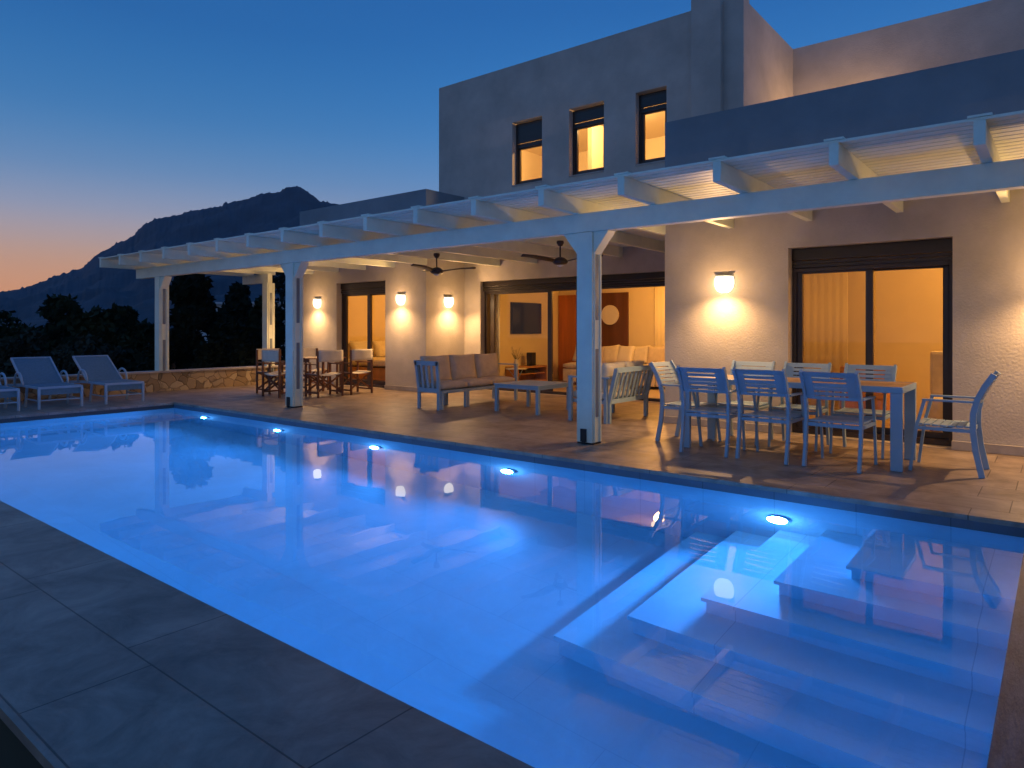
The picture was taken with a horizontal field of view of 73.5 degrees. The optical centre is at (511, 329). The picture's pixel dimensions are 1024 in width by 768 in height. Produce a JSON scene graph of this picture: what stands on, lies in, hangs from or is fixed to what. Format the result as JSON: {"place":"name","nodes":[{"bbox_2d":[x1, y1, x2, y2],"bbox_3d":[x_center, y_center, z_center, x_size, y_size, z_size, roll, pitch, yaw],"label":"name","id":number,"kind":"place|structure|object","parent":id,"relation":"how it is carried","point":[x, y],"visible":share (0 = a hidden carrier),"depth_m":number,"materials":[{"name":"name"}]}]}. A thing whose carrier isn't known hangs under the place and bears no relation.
{"place":"outdoors","nodes":[
{"label":"outdoors","id":0,"kind":"place"},
{"bbox_2d":[0,186,338,328],"bbox_3d":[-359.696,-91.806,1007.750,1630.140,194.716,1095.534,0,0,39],"label":"mountain","id":1,"kind":"structure","parent":0,"point":[91,283],"depth_m":772.66,"materials":[{"name":"stone"}]},
{"bbox_2d":[0,0,990,291],"label":"sky","id":2,"kind":"structure","parent":0,"point":[117,117],"materials":[{"name":"blue"}]},
{"bbox_2d":[0,408,1023,767],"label":"water","id":3,"kind":"structure","parent":0,"point":[538,614],"depth_m":3.66,"materials":[{"name":"blue liquid"}]},
{"bbox_2d":[926,351,942,430],"bbox_3d":[5.465,0.772,8.333,0.720,0.985,0.680,0,0,39],"label":"tub armchair","id":4,"kind":"object","parent":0,"point":[936,379],"visible":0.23,"depth_m":8.63,"materials":[{"name":"beige fabric"}]},
{"label":"ground","id":5,"kind":"structure","parent":0,"visible":0},
{"bbox_2d":[0,719,43,767],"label":"terrace foundation","id":6,"kind":"object","parent":5,"relation":"on","point":[15,752],"depth_m":2.34,"materials":[{"name":"soil"}]},
{"bbox_2d":[0,383,1023,767],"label":"terrace","id":7,"kind":"structure","parent":6,"relation":"on","point":[106,661],"depth_m":3.01,"materials":[{"name":"tile"}]},
{"bbox_2d":[0,372,19,410],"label":"sun lounger","id":8,"kind":"object","parent":7,"relation":"on","point":[6,391],"visible":1,"depth_m":10.56,"materials":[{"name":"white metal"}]},
{"bbox_2d":[4,356,82,409],"bbox_3d":[-7.927,0.879,11.574,1.789,0.786,0.696,0,0,39],"label":"sun lounger","id":9,"kind":"object","parent":7,"relation":"on","point":[42,375],"visible":0.98,"depth_m":11.55,"materials":[{"name":"white metal"}]},
{"bbox_2d":[65,355,144,404],"bbox_3d":[-7.339,0.879,12.324,1.789,0.786,0.696,0,0,38],"label":"sun lounger","id":10,"kind":"object","parent":7,"relation":"on","point":[99,370],"visible":0.98,"depth_m":12.30,"materials":[{"name":"white metal"}]},
{"bbox_2d":[0,365,285,401],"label":"stone wall","id":11,"kind":"structure","parent":7,"relation":"on","point":[177,379],"depth_m":14.20,"materials":[{"name":"beige stone"}]},
{"bbox_2d":[256,348,285,394],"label":"director chair","id":12,"kind":"object","parent":7,"relation":"on","point":[259,356],"visible":0.45,"depth_m":13.53,"materials":[{"name":"brown wood"}]},
{"bbox_2d":[262,350,285,397],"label":"director chair","id":13,"kind":"object","parent":7,"relation":"on","point":[271,355],"visible":0.75,"depth_m":12.79,"materials":[{"name":"brown wood"}]},
{"bbox_2d":[303,348,328,389],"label":"director chair","id":14,"kind":"object","parent":7,"relation":"on","point":[309,352],"visible":0.3,"depth_m":14.42,"materials":[{"name":"brown wood"}]},
{"bbox_2d":[303,350,343,397],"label":"director chair","id":15,"kind":"object","parent":7,"relation":"on","point":[330,357],"visible":1,"depth_m":12.87,"materials":[{"name":"brown wood"}]},
{"bbox_2d":[303,356,345,394],"bbox_3d":[-3.870,0.912,13.589,0.678,0.712,0.880,0,0,39],"label":"wooden table","id":16,"kind":"object","parent":7,"relation":"on","point":[305,359],"visible":0.33,"depth_m":13.41,"materials":[{"name":"brown wood"}]},
{"bbox_2d":[334,349,372,394],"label":"director chair","id":17,"kind":"object","parent":7,"relation":"on","point":[360,354],"visible":0.94,"depth_m":13.45,"materials":[{"name":"brown wood"}]},
{"bbox_2d":[414,353,517,409],"bbox_3d":[-0.755,0.849,11.649,0.635,0.838,1.970,0,0,39],"label":"outdoor sofa","id":18,"kind":"object","parent":7,"relation":"on","point":[442,376],"visible":0.99,"depth_m":11.37,"materials":[{"name":"beige fabric"}]},
{"bbox_2d":[494,380,567,414],"bbox_3d":[0.327,1.053,10.685,0.860,0.430,0.880,0,0,39],"label":"coffee table","id":19,"kind":"object","parent":7,"relation":"on","point":[528,386],"visible":0.81,"depth_m":10.56,"materials":[{"name":"white wood"}]},
{"bbox_2d":[98,110,1023,444],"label":"pergola","id":20,"kind":"object","parent":7,"relation":"on","point":[588,222],"visible":0.84,"depth_m":7.55,"materials":[{"name":"white paint"}]},
{"bbox_2d":[411,253,475,275],"bbox_3d":[-1.380,-1.093,11.534,1.157,0.375,1.083,0,0,39],"label":"ceiling fan","id":21,"kind":"object","parent":20,"relation":"hanging from","point":[436,271],"visible":1,"depth_m":11.54,"materials":[{"name":"brown metal"}]},
{"bbox_2d":[521,240,603,266],"bbox_3d":[0.748,-1.093,9.843,1.098,0.375,1.150,0,0,39],"label":"ceiling fan","id":22,"kind":"object","parent":20,"relation":"hanging from","point":[559,261],"visible":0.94,"depth_m":9.86,"materials":[{"name":"brown metal"}]},
{"bbox_2d":[568,360,653,423],"bbox_3d":[1.444,0.862,9.773,0.784,0.812,1.205,0,0,39],"label":"slatted armchair","id":23,"kind":"object","parent":7,"relation":"on","point":[620,381],"visible":0.79,"depth_m":9.52,"materials":[{"name":"white wood"}]},
{"bbox_2d":[300,0,1023,455],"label":"villa","id":24,"kind":"object","parent":7,"relation":"on","point":[702,80],"visible":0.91,"depth_m":10.92,"materials":[{"name":"beige paint"}]},
{"bbox_2d":[313,299,320,307],"bbox_3d":[-4.535,-0.591,15.875,0.259,0.223,0.105,0,0,39],"label":"wall lamp","id":25,"kind":"object","parent":24,"relation":"attached to","point":[316,303],"visible":1,"depth_m":15.82,"materials":[{"name":"white glass"}]},
{"bbox_2d":[341,281,384,387],"bbox_3d":[-3.206,0.118,15.102,1.650,2.289,0.130,0,0,39],"label":"sliding door","id":26,"kind":"structure","parent":24,"relation":"in","point":[368,289],"depth_m":15.11,"materials":[{"name":"brown metal"}]},
{"bbox_2d":[348,357,384,380],"bbox_3d":[-2.911,0.950,16.948,2.150,0.500,1.700,0,0,39],"label":"bed","id":27,"kind":"object","parent":24,"relation":"in","point":[378,368],"visible":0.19,"depth_m":16.30,"materials":[{"name":"beige wood"}]},
{"bbox_2d":[349,341,374,356],"bbox_3d":[-3.758,0.510,17.179,0.286,0.426,0.600,0,0,39],"label":"bed pillow","id":28,"kind":"object","parent":27,"relation":"on","point":[358,344],"visible":0.4,"depth_m":17.07,"materials":[{"name":"fabric"}]},
{"bbox_2d":[372,341,384,356],"bbox_3d":[-3.251,0.510,17.413,0.286,0.426,0.600,0,0,39],"label":"bed pillow","id":29,"kind":"object","parent":27,"relation":"on","point":[379,348],"visible":0.52,"depth_m":17.22,"materials":[{"name":"beige fabric"}]},
{"bbox_2d":[396,294,405,304],"bbox_3d":[-2.312,-0.601,14.092,0.259,0.223,0.105,0,0,39],"label":"wall lamp","id":30,"kind":"object","parent":24,"relation":"attached to","point":[400,299],"visible":1,"depth_m":14.04,"materials":[{"name":"white glass"}]},
{"bbox_2d":[444,297,453,307],"bbox_3d":[-1.281,-0.551,14.141,0.105,0.223,0.259,0,0,39],"label":"wall lamp","id":31,"kind":"object","parent":24,"relation":"attached to","point":[448,302],"visible":1,"depth_m":14.08,"materials":[{"name":"white glass"}]},
{"bbox_2d":[495,294,499,372],"bbox_3d":[-0.405,0.065,14.575,0.370,2.350,0.012,0,0,39],"label":"curtain","id":32,"kind":"object","parent":24,"relation":"hanging from","point":[497,323],"visible":0.08,"depth_m":14.49,"materials":[{"name":"beige fabric"}]},
{"bbox_2d":[505,368,526,380],"bbox_3d":[0.088,1.052,14.735,0.480,0.425,0.480,0,0,39],"label":"side table","id":33,"kind":"object","parent":24,"relation":"on","point":[509,369],"visible":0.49,"depth_m":14.61,"materials":[{"name":"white wood"}]},
{"bbox_2d":[511,348,522,365],"bbox_3d":[0.093,0.609,14.762,0.261,0.457,0.301,0,0,-19],"label":"flower vase","id":34,"kind":"object","parent":33,"relation":"on","point":[515,361],"visible":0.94,"depth_m":14.72,"materials":[{"name":"white ceramic"}]},
{"bbox_2d":[510,302,540,333],"bbox_3d":[0.335,-0.250,15.934,0.055,0.720,1.120,0,0,39],"label":"television","id":35,"kind":"object","parent":24,"relation":"attached to","point":[525,318],"visible":1,"depth_m":15.86,"materials":[{"name":"black plastic"}]},
{"bbox_2d":[505,365,546,380],"bbox_3d":[0.336,1.025,15.690,0.360,0.370,1.100,0,0,39],"label":"tv cabinet","id":36,"kind":"object","parent":24,"relation":"attached to","point":[537,372],"visible":0.68,"depth_m":15.81,"materials":[{"name":"orange wood"}]},
{"bbox_2d":[527,352,535,365],"bbox_3d":[0.441,0.687,15.734,0.140,0.300,0.180,0,0,39],"label":"speaker","id":37,"kind":"object","parent":36,"relation":"on","point":[531,358],"visible":1,"depth_m":15.67},
{"bbox_2d":[512,119,541,186],"bbox_3d":[0.351,-3.486,13.592,0.736,1.272,0.215,0,0,39],"label":"window","id":38,"kind":"structure","parent":24,"relation":"in","point":[530,132],"depth_m":13.67,"materials":[{"name":"brown metal"}]},
{"bbox_2d":[558,295,575,379],"bbox_3d":[1.435,0.215,16.765,0.700,2.090,0.042,0,0,39],"label":"interior door","id":39,"kind":"structure","parent":24,"relation":"in","point":[566,303],"depth_m":16.83,"materials":[{"name":"brown wood"}]},
{"bbox_2d":[483,272,664,401],"bbox_3d":[1.213,0.138,12.980,4.540,2.249,0.170,0,0,39],"label":"sliding door","id":40,"kind":"structure","parent":24,"relation":"in","point":[650,279],"depth_m":13.34,"materials":[{"name":"brown metal"}]},
{"bbox_2d":[569,104,603,176],"bbox_3d":[1.427,-3.486,12.728,0.756,1.272,0.215,0,0,39],"label":"window","id":41,"kind":"structure","parent":24,"relation":"in","point":[589,115],"depth_m":12.81,"materials":[{"name":"brown metal"}]},
{"bbox_2d":[602,305,618,324],"bbox_3d":[2.290,-0.330,16.026,0.460,0.460,0.030,0,0,39],"label":"wall disc","id":42,"kind":"object","parent":24,"relation":"attached to","point":[610,314],"depth_m":16.00,"materials":[{"name":"white ceramic"}]},
{"bbox_2d":[563,361,664,386],"bbox_3d":[2.429,0.830,15.216,2.550,0.740,0.920,0,0,39],"label":"indoor sofa","id":43,"kind":"object","parent":24,"relation":"on","point":[570,369],"visible":0.16,"depth_m":15.49,"materials":[{"name":"beige fabric"}]},
{"bbox_2d":[572,347,575,360],"bbox_3d":[1.636,0.570,15.865,0.453,0.441,0.232,0,0,39],"label":"throw pillow","id":44,"kind":"object","parent":43,"relation":"on","point":[574,358],"visible":0.09,"depth_m":15.90,"materials":[{"name":"beige fabric"}]},
{"bbox_2d":[602,345,620,362],"bbox_3d":[2.229,0.570,15.390,0.465,0.449,0.218,0,0,39],"label":"throw pillow","id":45,"kind":"object","parent":43,"relation":"on","point":[610,353],"visible":0.92,"depth_m":15.33,"materials":[{"name":"beige fabric"}]},
{"bbox_2d":[616,346,635,361],"bbox_3d":[2.506,0.570,15.129,0.217,0.404,0.422,0,0,-43],"label":"throw pillow","id":46,"kind":"object","parent":43,"relation":"on","point":[625,353],"visible":0.81,"depth_m":15.05,"materials":[{"name":"beige fabric"}]},
{"bbox_2d":[633,345,651,363],"bbox_3d":[2.822,0.570,14.914,0.217,0.434,0.450,0,0,-42],"label":"throw pillow","id":47,"kind":"object","parent":43,"relation":"on","point":[640,352],"visible":0.73,"depth_m":14.85,"materials":[{"name":"beige fabric"}]},
{"bbox_2d":[646,346,664,364],"bbox_3d":[3.099,0.570,14.653,0.433,0.416,0.217,0,0,32],"label":"throw pillow","id":48,"kind":"object","parent":43,"relation":"on","point":[656,354],"visible":0.71,"depth_m":14.60,"materials":[{"name":"beige fabric"}]},
{"bbox_2d":[635,89,666,165],"bbox_3d":[2.453,-3.486,11.906,0.586,1.272,0.215,0,0,39],"label":"window","id":49,"kind":"structure","parent":24,"relation":"in","point":[658,98],"depth_m":11.99,"materials":[{"name":"brown metal"}]},
{"bbox_2d":[655,287,664,346],"bbox_3d":[3.281,0.065,15.119,0.300,2.350,0.012,0,0,39],"label":"curtain","id":50,"kind":"object","parent":24,"relation":"hanging from","point":[659,316],"visible":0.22,"depth_m":15.14,"materials":[{"name":"beige fabric"}]},
{"bbox_2d":[714,275,733,292],"bbox_3d":[2.687,-0.571,8.737,0.259,0.223,0.105,0,0,39],"label":"wall lamp","id":51,"kind":"object","parent":24,"relation":"attached to","point":[723,283],"visible":1,"depth_m":8.69,"materials":[{"name":"white glass"}]},
{"bbox_2d":[804,272,847,407],"bbox_3d":[4.954,-0.035,10.893,0.700,2.550,0.012,0,0,39],"label":"curtain","id":52,"kind":"object","parent":24,"relation":"hanging from","point":[825,318],"visible":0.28,"depth_m":10.86,"materials":[{"name":"beige fabric"}]},
{"bbox_2d":[840,366,889,410],"bbox_3d":[5.098,0.875,9.873,0.600,0.670,0.456,0,0,39],"label":"chest of drawers","id":53,"kind":"object","parent":24,"relation":"on","point":[878,402],"visible":0.12,"depth_m":9.67,"materials":[{"name":"orange wood"}]},
{"bbox_2d":[792,238,952,445],"bbox_3d":[4.120,0.144,7.918,1.670,2.240,0.150,0,0,39],"label":"sliding door","id":54,"kind":"structure","parent":24,"relation":"in","point":[933,253],"depth_m":7.87,"materials":[{"name":"brown metal"}]},
{"bbox_2d":[649,360,721,445],"bbox_3d":[1.964,0.822,7.811,0.666,0.902,0.520,0,0,41],"label":"dining chair","id":55,"kind":"object","parent":7,"relation":"on","point":[671,367],"visible":0.75,"depth_m":7.78,"materials":[{"name":"white metal"}]},
{"bbox_2d":[676,365,745,457],"bbox_3d":[2.058,0.822,7.086,0.520,0.902,0.666,0,0,37],"label":"dining chair","id":56,"kind":"object","parent":7,"relation":"on","point":[721,379],"visible":0.91,"depth_m":6.93,"materials":[{"name":"white metal"}]},
{"bbox_2d":[712,360,775,444],"bbox_3d":[2.674,0.822,7.873,0.520,0.902,0.666,0,0,39],"label":"dining chair","id":57,"kind":"object","parent":7,"relation":"on","point":[769,366],"visible":0.35,"depth_m":7.90,"materials":[{"name":"white metal"}]},
{"bbox_2d":[732,367,803,464],"bbox_3d":[2.525,0.822,6.724,0.520,0.902,0.666,0,0,41],"label":"dining chair","id":58,"kind":"object","parent":7,"relation":"on","point":[781,385],"visible":0.97,"depth_m":6.59,"materials":[{"name":"white metal"}]},
{"bbox_2d":[681,374,916,471],"bbox_3d":[2.871,0.893,7.016,2.106,0.750,0.750,0,0,39],"label":"dining table","id":59,"kind":"object","parent":7,"relation":"on","point":[896,390],"visible":0.57,"depth_m":6.62,"materials":[{"name":"white wood"}]},
{"bbox_2d":[768,361,831,451],"bbox_3d":[3.155,0.822,7.500,0.520,0.902,0.666,0,0,38],"label":"dining chair","id":60,"kind":"object","parent":7,"relation":"on","point":[789,368],"visible":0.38,"depth_m":7.50,"materials":[{"name":"white metal"}]},
{"bbox_2d":[799,369,877,473],"bbox_3d":[3.018,0.822,6.341,0.520,0.902,0.666,0,0,42],"label":"dining chair","id":61,"kind":"object","parent":7,"relation":"on","point":[852,385],"visible":1,"depth_m":6.22,"materials":[{"name":"white metal"}]},
{"bbox_2d":[829,363,896,458],"bbox_3d":[3.642,0.822,7.097,0.520,0.902,0.666,0,0,40],"label":"dining chair","id":62,"kind":"object","parent":7,"relation":"on","point":[889,372],"visible":0.48,"depth_m":7.14,"materials":[{"name":"white metal"}]},
{"bbox_2d":[908,370,1000,477],"bbox_3d":[3.980,0.822,6.153,0.666,0.902,0.520,0,0,39],"label":"dining chair","id":63,"kind":"object","parent":7,"relation":"on","point":[973,424],"visible":1,"depth_m":6.08,"materials":[{"name":"white metal"}]},
{"bbox_2d":[987,553,1023,767],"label":"pool end paving","id":64,"kind":"structure","parent":6,"relation":"on","point":[1007,746],"depth_m":2.32,"materials":[{"name":"stone"}]},
{"bbox_2d":[0,310,50,361],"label":"tree","id":65,"kind":"object","parent":5,"relation":"on","point":[7,318],"visible":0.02,"depth_m":21.11,"materials":[{"name":"green plant"}]},
{"bbox_2d":[0,327,64,376],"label":"tree","id":66,"kind":"object","parent":5,"relation":"on","point":[11,347],"visible":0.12,"depth_m":17.10,"materials":[{"name":"green plant"}]},
{"bbox_2d":[5,293,100,354],"bbox_3d":[-14.488,1.692,22.006,4.459,5.725,4.431,0,0,39],"label":"tree","id":67,"kind":"object","parent":5,"relation":"on","point":[55,328],"visible":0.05,"depth_m":21.55,"materials":[{"name":"green plant"}]},
{"bbox_2d":[49,333,127,374],"bbox_3d":[-10.701,2.303,17.185,2.116,4.383,2.075,0,0,-13],"label":"tree","id":68,"kind":"object","parent":5,"relation":"on","point":[61,356],"visible":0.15,"depth_m":17.00,"materials":[{"name":"green plant"}]},
{"bbox_2d":[62,302,154,373],"bbox_3d":[-11.386,1.919,19.833,3.188,5.407,2.988,0,0,39],"label":"tree","id":69,"kind":"object","parent":5,"relation":"on","point":[123,327],"visible":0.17,"depth_m":19.23,"materials":[{"name":"green plant"}]},
{"bbox_2d":[132,327,192,370],"bbox_3d":[-8.648,2.275,17.347,1.940,4.635,1.900,0,0,-11],"label":"tree","id":70,"kind":"object","parent":5,"relation":"on","point":[179,355],"visible":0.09,"depth_m":17.25,"materials":[{"name":"green plant"}]},
{"bbox_2d":[119,274,253,371],"bbox_3d":[-8.875,1.484,19.127,3.394,6.387,3.079,0,0,-18],"label":"tree","id":71,"kind":"object","parent":5,"relation":"on","point":[193,310],"visible":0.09,"depth_m":18.67,"materials":[{"name":"green plant"}]},
{"bbox_2d":[216,281,253,324],"bbox_3d":[-9.515,1.459,23.981,2.440,6.275,2.255,0,0,-5],"label":"tree","id":72,"kind":"object","parent":5,"relation":"on","point":[237,305],"visible":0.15,"depth_m":23.46,"materials":[{"name":"green plant"}]},
{"bbox_2d":[243,295,285,365],"bbox_3d":[-7.910,1.667,21.964,1.982,5.632,1.802,0,0,39],"label":"tree","id":73,"kind":"object","parent":5,"relation":"on","point":[254,322],"visible":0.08,"depth_m":21.76,"materials":[{"name":"green plant"}]},
{"bbox_2d":[272,272,285,363],"bbox_3d":[-8.652,0.905,29.906,4.636,7.600,5.118,0,0,39],"label":"tree","id":74,"kind":"object","parent":5,"relation":"on","point":[278,281],"visible":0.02,"depth_m":29.12,"materials":[{"name":"green plant"}]},
{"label":"pool wall","id":75,"kind":"structure","parent":0,"visible":0},
{"bbox_2d":[0,404,1023,537],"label":"waterline band","id":76,"kind":"object","parent":75,"relation":"attached to","point":[947,521],"visible":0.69,"depth_m":6.24,"materials":[{"name":"tile"}]}
]}

